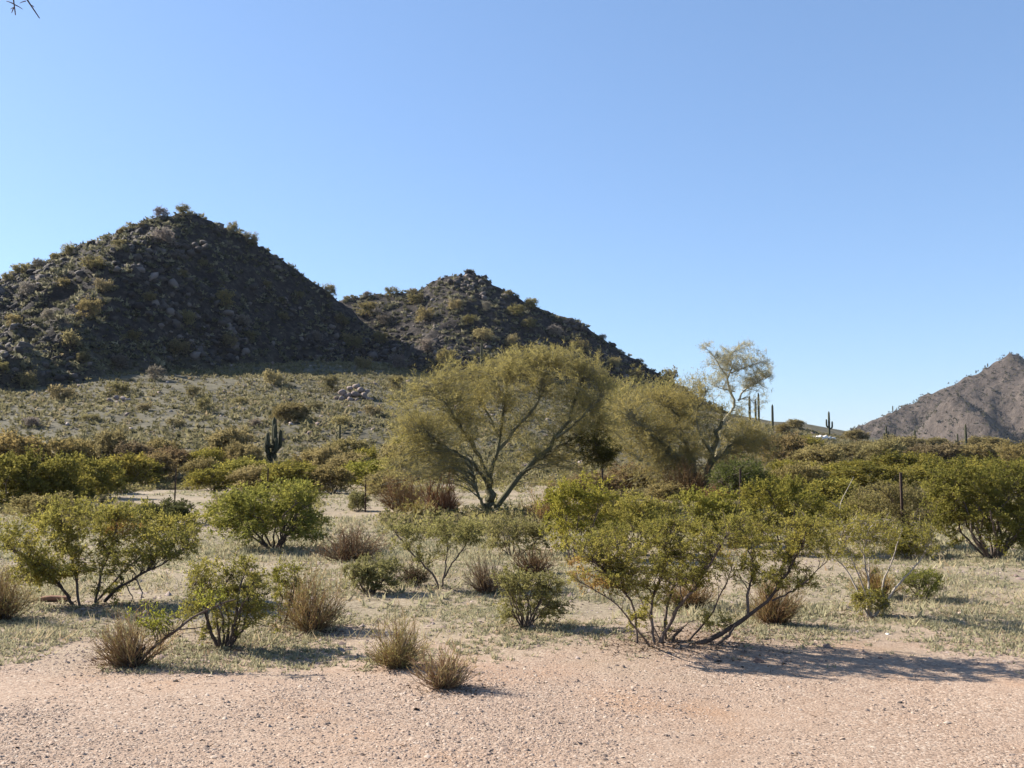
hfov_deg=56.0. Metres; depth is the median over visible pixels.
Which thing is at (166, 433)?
slope brush
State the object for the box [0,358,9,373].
hill shrub
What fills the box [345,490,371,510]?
desert bush
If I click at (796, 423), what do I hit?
desert bush
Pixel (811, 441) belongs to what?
desert bush
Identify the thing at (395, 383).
hill shrub
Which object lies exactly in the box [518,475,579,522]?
twig bush
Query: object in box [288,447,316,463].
desert bush
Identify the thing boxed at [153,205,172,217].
hill shrub
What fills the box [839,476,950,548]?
creosote bush
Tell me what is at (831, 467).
desert bush
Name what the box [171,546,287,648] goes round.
creosote bush
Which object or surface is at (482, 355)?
saguaro cactus
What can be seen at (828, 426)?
saguaro cactus
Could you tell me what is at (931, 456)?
desert bush
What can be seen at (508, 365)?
palo verde tree
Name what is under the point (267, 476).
fence post
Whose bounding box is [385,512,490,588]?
creosote bush
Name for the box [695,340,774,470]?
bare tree
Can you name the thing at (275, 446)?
saguaro cactus
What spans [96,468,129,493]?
desert bush
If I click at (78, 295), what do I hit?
hill brush
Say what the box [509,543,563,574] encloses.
twig bush
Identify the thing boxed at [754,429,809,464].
desert bush
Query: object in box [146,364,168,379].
hill shrub
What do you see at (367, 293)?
hill shrub
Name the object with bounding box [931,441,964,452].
desert bush
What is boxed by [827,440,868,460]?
desert bush
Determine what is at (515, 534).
creosote bush
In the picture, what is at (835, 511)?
creosote bush
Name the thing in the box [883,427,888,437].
saguaro cactus
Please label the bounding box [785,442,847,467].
desert bush
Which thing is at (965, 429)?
saguaro cactus
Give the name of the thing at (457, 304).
hill shrub
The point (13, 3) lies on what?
bare tree
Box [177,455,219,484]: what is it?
desert bush
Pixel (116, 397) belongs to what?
rock outcrop
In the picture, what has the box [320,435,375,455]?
desert bush
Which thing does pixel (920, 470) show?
desert bush
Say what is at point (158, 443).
desert bush
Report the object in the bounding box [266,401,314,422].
desert bush
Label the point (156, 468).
desert bush
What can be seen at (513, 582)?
creosote bush
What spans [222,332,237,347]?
hill shrub
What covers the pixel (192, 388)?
hill shrub
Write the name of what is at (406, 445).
desert bush
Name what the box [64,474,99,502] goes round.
desert bush
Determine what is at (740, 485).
fence post
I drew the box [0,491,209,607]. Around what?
creosote bush
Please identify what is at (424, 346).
hill shrub
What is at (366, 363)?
hill shrub
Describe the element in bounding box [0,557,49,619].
twig bush
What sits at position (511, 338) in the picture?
hill shrub
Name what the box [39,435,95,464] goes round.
desert bush
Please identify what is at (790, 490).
creosote bush
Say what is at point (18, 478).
desert bush
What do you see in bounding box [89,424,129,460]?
desert bush
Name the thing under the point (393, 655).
twig bush
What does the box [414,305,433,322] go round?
hill shrub
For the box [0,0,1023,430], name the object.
sky
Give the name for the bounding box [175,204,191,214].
hill shrub
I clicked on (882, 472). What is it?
desert bush
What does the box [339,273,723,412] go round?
hill
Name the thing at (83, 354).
hill shrub
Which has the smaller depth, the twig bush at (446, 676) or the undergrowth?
the twig bush at (446, 676)
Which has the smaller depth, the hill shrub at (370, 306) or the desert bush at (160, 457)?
the desert bush at (160, 457)
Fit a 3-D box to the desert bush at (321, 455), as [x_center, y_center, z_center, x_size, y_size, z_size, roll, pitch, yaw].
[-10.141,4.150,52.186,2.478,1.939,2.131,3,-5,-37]
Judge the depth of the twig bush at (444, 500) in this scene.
25.09 m
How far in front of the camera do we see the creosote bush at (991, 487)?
14.65 m
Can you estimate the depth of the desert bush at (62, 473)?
30.01 m
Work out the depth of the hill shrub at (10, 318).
128.67 m
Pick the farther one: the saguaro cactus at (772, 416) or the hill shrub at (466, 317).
the hill shrub at (466, 317)
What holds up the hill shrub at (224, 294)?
on the hill at (64, 293)
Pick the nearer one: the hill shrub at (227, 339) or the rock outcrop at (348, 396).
the rock outcrop at (348, 396)
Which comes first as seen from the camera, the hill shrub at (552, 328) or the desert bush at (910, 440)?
the desert bush at (910, 440)
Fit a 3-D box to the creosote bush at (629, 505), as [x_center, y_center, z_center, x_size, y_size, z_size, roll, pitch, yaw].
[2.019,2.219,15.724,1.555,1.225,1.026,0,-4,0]
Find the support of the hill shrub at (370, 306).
on the hill at (545, 321)
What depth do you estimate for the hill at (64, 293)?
150.27 m
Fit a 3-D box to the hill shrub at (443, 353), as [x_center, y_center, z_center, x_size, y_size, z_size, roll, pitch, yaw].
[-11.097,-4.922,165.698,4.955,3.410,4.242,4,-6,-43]
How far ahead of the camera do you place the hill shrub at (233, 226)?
176.10 m
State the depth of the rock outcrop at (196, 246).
159.07 m
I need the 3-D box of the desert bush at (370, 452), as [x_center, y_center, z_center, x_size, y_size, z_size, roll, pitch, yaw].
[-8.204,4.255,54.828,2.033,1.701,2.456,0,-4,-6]
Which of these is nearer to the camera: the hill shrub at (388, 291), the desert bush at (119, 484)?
the desert bush at (119, 484)
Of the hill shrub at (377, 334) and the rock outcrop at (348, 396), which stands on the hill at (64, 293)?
the hill shrub at (377, 334)
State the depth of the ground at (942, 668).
6.59 m
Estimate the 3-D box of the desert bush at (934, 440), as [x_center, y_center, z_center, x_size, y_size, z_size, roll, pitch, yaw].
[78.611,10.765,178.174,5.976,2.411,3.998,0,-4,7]
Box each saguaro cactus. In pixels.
[265,417,281,460]
[480,341,484,364]
[748,396,750,421]
[754,399,756,421]
[757,392,759,420]
[771,404,773,429]
[826,411,832,434]
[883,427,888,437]
[964,424,966,442]
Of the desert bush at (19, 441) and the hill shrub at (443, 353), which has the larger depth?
the hill shrub at (443, 353)
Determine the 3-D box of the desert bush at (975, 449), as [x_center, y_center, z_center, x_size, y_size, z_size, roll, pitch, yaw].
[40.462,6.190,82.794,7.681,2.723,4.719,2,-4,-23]
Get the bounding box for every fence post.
[174,468,176,501]
[266,468,268,492]
[365,478,365,511]
[739,468,741,515]
[899,473,903,526]
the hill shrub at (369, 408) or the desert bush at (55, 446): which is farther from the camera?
the hill shrub at (369, 408)
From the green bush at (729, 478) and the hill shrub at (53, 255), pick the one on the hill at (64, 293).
the hill shrub at (53, 255)
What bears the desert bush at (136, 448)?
on the ground at (942, 668)
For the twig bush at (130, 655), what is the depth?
7.31 m
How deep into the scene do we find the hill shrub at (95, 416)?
82.23 m
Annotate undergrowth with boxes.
[0,455,1015,535]
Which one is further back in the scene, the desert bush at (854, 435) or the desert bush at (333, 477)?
the desert bush at (854, 435)
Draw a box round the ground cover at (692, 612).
[0,478,1023,674]
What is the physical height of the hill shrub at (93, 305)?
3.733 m
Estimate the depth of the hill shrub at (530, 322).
193.49 m
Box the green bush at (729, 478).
[705,451,771,503]
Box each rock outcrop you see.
[107,395,130,402]
[172,239,207,258]
[334,384,373,400]
[447,279,476,291]
[562,318,586,331]
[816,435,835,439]
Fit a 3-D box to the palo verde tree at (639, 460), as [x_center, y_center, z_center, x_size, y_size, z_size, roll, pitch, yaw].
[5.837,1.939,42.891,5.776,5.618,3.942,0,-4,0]
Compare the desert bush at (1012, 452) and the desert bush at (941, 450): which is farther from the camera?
the desert bush at (941, 450)
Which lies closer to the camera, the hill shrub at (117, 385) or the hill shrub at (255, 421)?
the hill shrub at (255, 421)
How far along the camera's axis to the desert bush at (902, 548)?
14.95 m
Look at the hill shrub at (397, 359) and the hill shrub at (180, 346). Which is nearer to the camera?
the hill shrub at (180, 346)
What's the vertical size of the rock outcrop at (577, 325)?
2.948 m
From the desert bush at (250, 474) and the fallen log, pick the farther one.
the desert bush at (250, 474)
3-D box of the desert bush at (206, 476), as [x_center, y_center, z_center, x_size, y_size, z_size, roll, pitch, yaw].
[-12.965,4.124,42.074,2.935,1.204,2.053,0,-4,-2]
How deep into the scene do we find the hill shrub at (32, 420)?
79.66 m
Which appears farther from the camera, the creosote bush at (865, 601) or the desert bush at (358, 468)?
the desert bush at (358, 468)
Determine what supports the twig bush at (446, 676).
on the ground at (942, 668)
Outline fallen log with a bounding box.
[41,595,70,601]
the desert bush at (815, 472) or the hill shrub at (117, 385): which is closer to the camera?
the desert bush at (815, 472)
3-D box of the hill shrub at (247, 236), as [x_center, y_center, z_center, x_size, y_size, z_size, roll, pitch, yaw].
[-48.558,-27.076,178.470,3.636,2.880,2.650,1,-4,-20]
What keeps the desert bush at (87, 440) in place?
on the ground at (942, 668)
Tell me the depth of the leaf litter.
7.81 m
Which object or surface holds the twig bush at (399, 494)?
on the ground at (942, 668)
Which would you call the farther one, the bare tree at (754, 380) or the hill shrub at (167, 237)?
the hill shrub at (167, 237)
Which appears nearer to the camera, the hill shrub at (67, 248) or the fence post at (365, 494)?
the fence post at (365, 494)
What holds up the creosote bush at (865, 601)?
on the ground at (942, 668)
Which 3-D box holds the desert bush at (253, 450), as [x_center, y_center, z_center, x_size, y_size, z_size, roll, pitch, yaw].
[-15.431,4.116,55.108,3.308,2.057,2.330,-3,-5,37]
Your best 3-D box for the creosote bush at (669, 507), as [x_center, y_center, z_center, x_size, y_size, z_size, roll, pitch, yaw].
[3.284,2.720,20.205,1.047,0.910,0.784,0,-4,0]
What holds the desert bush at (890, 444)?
on the ground at (942, 668)
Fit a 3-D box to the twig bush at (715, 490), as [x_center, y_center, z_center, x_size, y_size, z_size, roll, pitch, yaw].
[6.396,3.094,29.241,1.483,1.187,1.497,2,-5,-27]
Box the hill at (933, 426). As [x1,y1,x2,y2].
[848,353,1023,445]
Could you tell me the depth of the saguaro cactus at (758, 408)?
175.34 m
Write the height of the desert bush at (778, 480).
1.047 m
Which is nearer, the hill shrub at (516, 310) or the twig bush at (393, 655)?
the twig bush at (393, 655)
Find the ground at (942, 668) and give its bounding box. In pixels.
[0,360,1023,767]
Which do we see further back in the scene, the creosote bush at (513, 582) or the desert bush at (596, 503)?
the desert bush at (596, 503)
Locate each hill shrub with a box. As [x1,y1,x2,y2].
[0,272,14,280]
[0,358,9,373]
[4,312,22,325]
[9,263,29,273]
[11,369,38,386]
[17,280,37,294]
[20,415,43,426]
[31,257,43,268]
[40,308,56,319]
[46,384,77,399]
[50,252,59,258]
[53,277,72,286]
[59,328,82,347]
[60,241,74,255]
[71,293,102,318]
[75,350,92,362]
[78,413,101,421]
[79,254,107,269]
[92,278,114,293]
[101,380,134,395]
[109,353,129,367]
[111,239,125,246]
[117,224,128,233]
[125,328,145,341]
[135,401,152,410]
[141,291,157,301]
[146,226,177,244]
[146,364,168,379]
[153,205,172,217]
[164,337,195,354]
[164,417,185,427]
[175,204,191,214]
[180,309,196,325]
[186,384,204,397]
[194,394,213,410]
[215,286,235,308]
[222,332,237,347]
[226,221,238,233]
[231,396,247,405]
[235,313,253,327]
[243,230,258,244]
[244,329,257,341]
[247,418,263,426]
[260,369,284,385]
[262,280,271,287]
[305,330,324,341]
[306,401,323,410]
[320,374,340,393]
[322,282,336,298]
[330,413,351,426]
[340,332,365,347]
[354,356,374,368]
[356,300,380,316]
[362,290,373,297]
[363,404,383,415]
[372,330,388,343]
[377,314,392,323]
[384,286,399,296]
[386,374,405,389]
[388,353,407,368]
[407,291,424,304]
[408,288,418,293]
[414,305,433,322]
[415,337,436,350]
[433,346,461,364]
[447,298,460,309]
[451,369,466,381]
[462,314,476,324]
[470,327,496,340]
[482,301,491,309]
[501,332,521,346]
[507,303,525,316]
[521,317,536,326]
[525,296,539,309]
[531,344,547,356]
[546,323,563,335]
[552,359,567,372]
[568,338,589,351]
[605,355,622,368]
[624,368,645,381]
[658,365,678,384]
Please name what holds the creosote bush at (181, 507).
on the ground at (942, 668)
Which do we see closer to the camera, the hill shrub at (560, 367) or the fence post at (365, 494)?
the fence post at (365, 494)
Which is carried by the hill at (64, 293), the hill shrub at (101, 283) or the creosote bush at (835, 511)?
the hill shrub at (101, 283)
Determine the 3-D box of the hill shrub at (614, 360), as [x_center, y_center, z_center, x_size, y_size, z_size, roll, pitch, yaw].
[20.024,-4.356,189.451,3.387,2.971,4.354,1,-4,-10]
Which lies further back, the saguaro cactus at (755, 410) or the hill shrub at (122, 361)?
the saguaro cactus at (755, 410)
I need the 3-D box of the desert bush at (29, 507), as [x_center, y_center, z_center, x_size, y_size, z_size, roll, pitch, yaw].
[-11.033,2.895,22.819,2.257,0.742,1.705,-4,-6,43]
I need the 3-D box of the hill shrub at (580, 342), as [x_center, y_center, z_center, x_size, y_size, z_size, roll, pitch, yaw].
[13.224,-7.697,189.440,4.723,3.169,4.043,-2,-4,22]
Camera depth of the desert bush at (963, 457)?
49.34 m
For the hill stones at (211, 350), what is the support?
on the hill at (545, 321)
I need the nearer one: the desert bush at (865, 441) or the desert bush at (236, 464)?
the desert bush at (236, 464)
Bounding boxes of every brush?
[0,210,735,414]
[0,331,1007,482]
[849,352,1023,444]
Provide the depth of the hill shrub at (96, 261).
140.63 m
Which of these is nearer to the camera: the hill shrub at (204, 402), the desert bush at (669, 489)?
the desert bush at (669, 489)
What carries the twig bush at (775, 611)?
on the ground at (942, 668)
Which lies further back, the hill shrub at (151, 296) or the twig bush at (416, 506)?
the hill shrub at (151, 296)
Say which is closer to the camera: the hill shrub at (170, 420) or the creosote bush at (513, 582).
the creosote bush at (513, 582)
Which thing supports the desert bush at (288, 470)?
on the ground at (942, 668)
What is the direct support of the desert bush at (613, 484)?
on the ground at (942, 668)
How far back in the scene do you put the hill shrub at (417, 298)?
204.35 m
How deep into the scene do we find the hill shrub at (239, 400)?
93.77 m
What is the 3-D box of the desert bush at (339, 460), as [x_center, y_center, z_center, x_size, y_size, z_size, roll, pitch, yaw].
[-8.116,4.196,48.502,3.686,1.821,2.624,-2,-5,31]
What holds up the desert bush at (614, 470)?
on the ground at (942, 668)
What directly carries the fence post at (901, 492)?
on the ground at (942, 668)
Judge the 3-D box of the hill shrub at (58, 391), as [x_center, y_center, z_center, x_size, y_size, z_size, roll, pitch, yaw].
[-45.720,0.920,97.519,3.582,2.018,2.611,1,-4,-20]
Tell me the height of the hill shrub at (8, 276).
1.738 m
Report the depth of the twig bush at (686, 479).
32.07 m
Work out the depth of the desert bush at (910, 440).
131.86 m
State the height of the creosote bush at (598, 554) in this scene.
1.227 m
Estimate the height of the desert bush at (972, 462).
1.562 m
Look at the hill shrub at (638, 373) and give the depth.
189.72 m
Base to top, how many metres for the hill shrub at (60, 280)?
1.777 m
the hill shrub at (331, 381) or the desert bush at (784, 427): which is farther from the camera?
the desert bush at (784, 427)
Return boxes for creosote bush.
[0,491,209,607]
[139,495,200,524]
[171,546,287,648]
[191,474,337,548]
[265,552,329,623]
[339,551,415,593]
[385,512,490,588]
[477,510,553,554]
[489,562,578,626]
[534,467,630,559]
[560,497,840,645]
[595,483,675,555]
[647,492,689,528]
[677,483,747,538]
[732,469,839,552]
[810,484,877,542]
[811,509,943,617]
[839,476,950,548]
[895,565,951,601]
[918,451,1023,557]
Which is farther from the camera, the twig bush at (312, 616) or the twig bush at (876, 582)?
the twig bush at (876, 582)
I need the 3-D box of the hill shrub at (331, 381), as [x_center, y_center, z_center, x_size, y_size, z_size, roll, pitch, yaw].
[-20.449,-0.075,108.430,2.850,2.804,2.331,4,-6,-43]
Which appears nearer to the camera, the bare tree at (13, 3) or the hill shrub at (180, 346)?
the bare tree at (13, 3)
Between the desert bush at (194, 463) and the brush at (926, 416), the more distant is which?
the brush at (926, 416)
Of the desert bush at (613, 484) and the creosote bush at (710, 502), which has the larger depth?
the desert bush at (613, 484)
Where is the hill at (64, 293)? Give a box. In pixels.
[0,213,378,389]
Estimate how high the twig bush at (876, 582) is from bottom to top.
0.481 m
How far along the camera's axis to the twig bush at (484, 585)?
10.90 m
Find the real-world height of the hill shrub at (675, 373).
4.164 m
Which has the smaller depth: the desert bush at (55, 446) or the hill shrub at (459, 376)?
the desert bush at (55, 446)
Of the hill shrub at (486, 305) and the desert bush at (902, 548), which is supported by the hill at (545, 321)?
the hill shrub at (486, 305)
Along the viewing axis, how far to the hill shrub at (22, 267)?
150.44 m
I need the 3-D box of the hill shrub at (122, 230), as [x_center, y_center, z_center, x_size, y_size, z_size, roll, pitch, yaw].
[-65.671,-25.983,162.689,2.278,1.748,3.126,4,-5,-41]
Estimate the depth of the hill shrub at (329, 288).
189.28 m
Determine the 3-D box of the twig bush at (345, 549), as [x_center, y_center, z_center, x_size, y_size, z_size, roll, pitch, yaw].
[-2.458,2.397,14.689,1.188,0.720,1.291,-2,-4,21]
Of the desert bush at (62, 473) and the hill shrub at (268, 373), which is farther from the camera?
the hill shrub at (268, 373)
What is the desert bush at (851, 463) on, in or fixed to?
on the ground at (942, 668)
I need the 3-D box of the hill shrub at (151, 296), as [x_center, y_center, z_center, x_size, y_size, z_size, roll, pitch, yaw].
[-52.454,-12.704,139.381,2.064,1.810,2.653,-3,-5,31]
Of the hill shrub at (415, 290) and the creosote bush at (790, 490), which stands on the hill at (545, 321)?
the hill shrub at (415, 290)
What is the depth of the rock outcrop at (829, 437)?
145.03 m
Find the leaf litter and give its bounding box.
[0,582,1023,767]
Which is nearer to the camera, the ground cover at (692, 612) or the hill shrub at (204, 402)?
the ground cover at (692, 612)
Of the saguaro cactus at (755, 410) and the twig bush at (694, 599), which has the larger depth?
the saguaro cactus at (755, 410)
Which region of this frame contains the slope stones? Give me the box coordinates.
[0,324,823,482]
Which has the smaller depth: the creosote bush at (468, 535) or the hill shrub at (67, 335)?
the creosote bush at (468, 535)
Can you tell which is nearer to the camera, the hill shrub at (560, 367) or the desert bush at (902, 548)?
the desert bush at (902, 548)
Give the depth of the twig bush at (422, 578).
11.58 m
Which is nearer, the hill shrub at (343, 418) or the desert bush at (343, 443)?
the desert bush at (343, 443)
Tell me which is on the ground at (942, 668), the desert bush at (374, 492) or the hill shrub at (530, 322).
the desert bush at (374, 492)
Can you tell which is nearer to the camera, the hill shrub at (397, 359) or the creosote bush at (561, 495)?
the creosote bush at (561, 495)
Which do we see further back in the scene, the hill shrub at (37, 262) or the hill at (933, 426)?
the hill at (933, 426)
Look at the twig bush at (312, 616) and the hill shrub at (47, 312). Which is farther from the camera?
the hill shrub at (47, 312)
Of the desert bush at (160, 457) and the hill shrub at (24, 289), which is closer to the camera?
the desert bush at (160, 457)
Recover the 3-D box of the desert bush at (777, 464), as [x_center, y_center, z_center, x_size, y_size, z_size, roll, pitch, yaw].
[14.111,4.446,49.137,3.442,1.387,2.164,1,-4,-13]
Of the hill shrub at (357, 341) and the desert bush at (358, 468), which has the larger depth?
the hill shrub at (357, 341)
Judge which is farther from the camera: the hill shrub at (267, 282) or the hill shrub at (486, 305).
the hill shrub at (486, 305)
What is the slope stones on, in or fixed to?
on the ground at (942, 668)
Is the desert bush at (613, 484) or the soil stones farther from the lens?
the desert bush at (613, 484)
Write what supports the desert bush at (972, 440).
on the ground at (942, 668)
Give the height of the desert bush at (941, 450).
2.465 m
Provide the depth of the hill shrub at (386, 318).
198.06 m
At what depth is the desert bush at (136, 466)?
43.31 m
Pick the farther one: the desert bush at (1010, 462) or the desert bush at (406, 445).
the desert bush at (406, 445)
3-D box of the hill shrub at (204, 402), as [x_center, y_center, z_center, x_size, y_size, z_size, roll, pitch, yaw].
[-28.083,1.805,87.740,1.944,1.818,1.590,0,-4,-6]
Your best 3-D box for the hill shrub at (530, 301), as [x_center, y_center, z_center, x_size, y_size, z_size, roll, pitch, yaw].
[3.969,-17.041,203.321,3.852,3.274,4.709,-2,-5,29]
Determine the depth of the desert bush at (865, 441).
118.79 m
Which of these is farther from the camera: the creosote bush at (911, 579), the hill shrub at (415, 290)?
the hill shrub at (415, 290)
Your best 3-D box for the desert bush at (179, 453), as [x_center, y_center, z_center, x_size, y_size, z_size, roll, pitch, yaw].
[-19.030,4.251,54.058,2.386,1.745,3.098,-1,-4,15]
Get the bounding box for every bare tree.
[7,0,39,17]
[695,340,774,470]
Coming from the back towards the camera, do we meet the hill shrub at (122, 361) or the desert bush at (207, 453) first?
the hill shrub at (122, 361)
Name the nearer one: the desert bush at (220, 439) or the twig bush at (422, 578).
the twig bush at (422, 578)
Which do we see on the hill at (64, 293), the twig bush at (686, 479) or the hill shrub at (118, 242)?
the hill shrub at (118, 242)
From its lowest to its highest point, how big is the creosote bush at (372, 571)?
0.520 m
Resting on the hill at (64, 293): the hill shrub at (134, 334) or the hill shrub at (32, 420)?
the hill shrub at (134, 334)
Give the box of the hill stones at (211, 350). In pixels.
[0,215,728,412]
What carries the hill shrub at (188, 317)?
on the hill at (64, 293)
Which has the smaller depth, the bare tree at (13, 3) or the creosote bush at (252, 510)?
the bare tree at (13, 3)
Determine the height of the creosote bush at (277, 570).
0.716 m
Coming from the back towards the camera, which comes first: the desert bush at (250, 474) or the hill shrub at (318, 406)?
the hill shrub at (318, 406)
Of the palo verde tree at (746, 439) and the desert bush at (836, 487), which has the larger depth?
the palo verde tree at (746, 439)
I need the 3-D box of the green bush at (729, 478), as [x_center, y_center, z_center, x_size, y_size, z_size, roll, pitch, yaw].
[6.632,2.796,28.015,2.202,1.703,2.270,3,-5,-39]
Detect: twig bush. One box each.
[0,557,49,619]
[76,583,235,669]
[268,556,367,633]
[297,517,396,562]
[360,596,438,669]
[366,461,434,511]
[393,556,432,585]
[394,495,437,514]
[401,634,482,689]
[408,466,465,512]
[457,542,510,593]
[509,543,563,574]
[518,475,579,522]
[650,573,725,608]
[654,452,716,500]
[701,484,738,501]
[737,565,808,625]
[845,556,907,596]
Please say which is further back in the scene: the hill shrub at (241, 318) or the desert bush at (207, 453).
the hill shrub at (241, 318)
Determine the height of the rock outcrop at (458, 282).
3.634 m
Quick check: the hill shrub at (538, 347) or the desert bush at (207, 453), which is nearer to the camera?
the desert bush at (207, 453)
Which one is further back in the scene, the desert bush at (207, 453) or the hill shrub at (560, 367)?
the hill shrub at (560, 367)
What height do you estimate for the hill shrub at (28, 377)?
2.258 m
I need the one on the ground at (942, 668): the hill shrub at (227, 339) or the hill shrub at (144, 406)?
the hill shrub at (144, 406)
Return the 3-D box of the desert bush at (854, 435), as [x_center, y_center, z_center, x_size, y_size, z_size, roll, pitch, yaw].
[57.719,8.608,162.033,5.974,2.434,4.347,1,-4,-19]
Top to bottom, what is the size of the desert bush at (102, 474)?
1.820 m
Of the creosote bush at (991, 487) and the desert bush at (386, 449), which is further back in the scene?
the desert bush at (386, 449)
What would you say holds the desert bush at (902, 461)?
on the ground at (942, 668)
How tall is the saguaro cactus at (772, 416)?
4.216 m
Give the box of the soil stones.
[0,506,1023,666]
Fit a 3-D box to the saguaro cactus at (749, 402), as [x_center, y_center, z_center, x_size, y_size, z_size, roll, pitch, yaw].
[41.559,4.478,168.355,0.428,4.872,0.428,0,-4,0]
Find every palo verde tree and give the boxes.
[359,335,640,514]
[590,367,789,491]
[597,364,704,483]
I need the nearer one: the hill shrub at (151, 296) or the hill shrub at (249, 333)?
the hill shrub at (151, 296)
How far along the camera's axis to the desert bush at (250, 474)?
40.73 m
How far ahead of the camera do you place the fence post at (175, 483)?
29.83 m
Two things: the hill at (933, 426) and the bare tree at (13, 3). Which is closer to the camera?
the bare tree at (13, 3)
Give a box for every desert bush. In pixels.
[0,428,52,467]
[0,444,54,505]
[2,490,91,519]
[28,450,90,500]
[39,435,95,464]
[64,437,98,459]
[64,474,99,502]
[70,451,127,497]
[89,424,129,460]
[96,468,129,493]
[105,450,160,486]
[113,439,158,457]
[127,458,169,483]
[139,436,185,454]
[145,448,182,479]
[148,444,193,467]
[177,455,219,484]
[181,465,239,490]
[184,446,226,464]
[200,424,261,462]
[208,455,269,478]
[218,438,267,465]
[225,463,269,491]
[251,458,331,491]
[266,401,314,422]
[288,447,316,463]
[307,444,343,467]
[309,464,357,493]
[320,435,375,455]
[325,449,372,476]
[337,456,401,487]
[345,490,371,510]
[354,444,380,459]
[359,469,406,496]
[375,438,419,473]
[387,433,425,458]
[558,470,625,495]
[576,487,625,521]
[607,461,659,490]
[642,480,691,502]
[743,473,801,504]
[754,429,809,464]
[762,458,810,478]
[767,459,832,490]
[773,423,793,433]
[782,434,825,447]
[785,419,806,428]
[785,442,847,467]
[796,475,863,509]
[804,460,847,481]
[825,458,870,473]
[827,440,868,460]
[831,460,921,492]
[838,428,871,440]
[842,440,880,445]
[856,436,909,461]
[866,449,934,475]
[879,524,937,558]
[882,433,928,450]
[891,450,948,464]
[899,460,954,488]
[902,440,972,459]
[920,480,1001,524]
[924,436,951,444]
[928,454,991,472]
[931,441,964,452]
[948,458,1004,482]
[955,440,1004,460]
[960,435,1018,450]
[978,456,1023,473]
[995,437,1023,468]
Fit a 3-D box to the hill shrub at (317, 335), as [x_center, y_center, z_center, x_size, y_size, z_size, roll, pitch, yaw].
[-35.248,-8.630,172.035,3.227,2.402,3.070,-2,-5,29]
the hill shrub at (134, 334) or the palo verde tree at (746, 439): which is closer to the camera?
the palo verde tree at (746, 439)
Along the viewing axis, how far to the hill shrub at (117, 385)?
100.98 m
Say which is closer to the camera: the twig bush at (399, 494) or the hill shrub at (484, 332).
the twig bush at (399, 494)
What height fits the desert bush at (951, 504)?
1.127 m

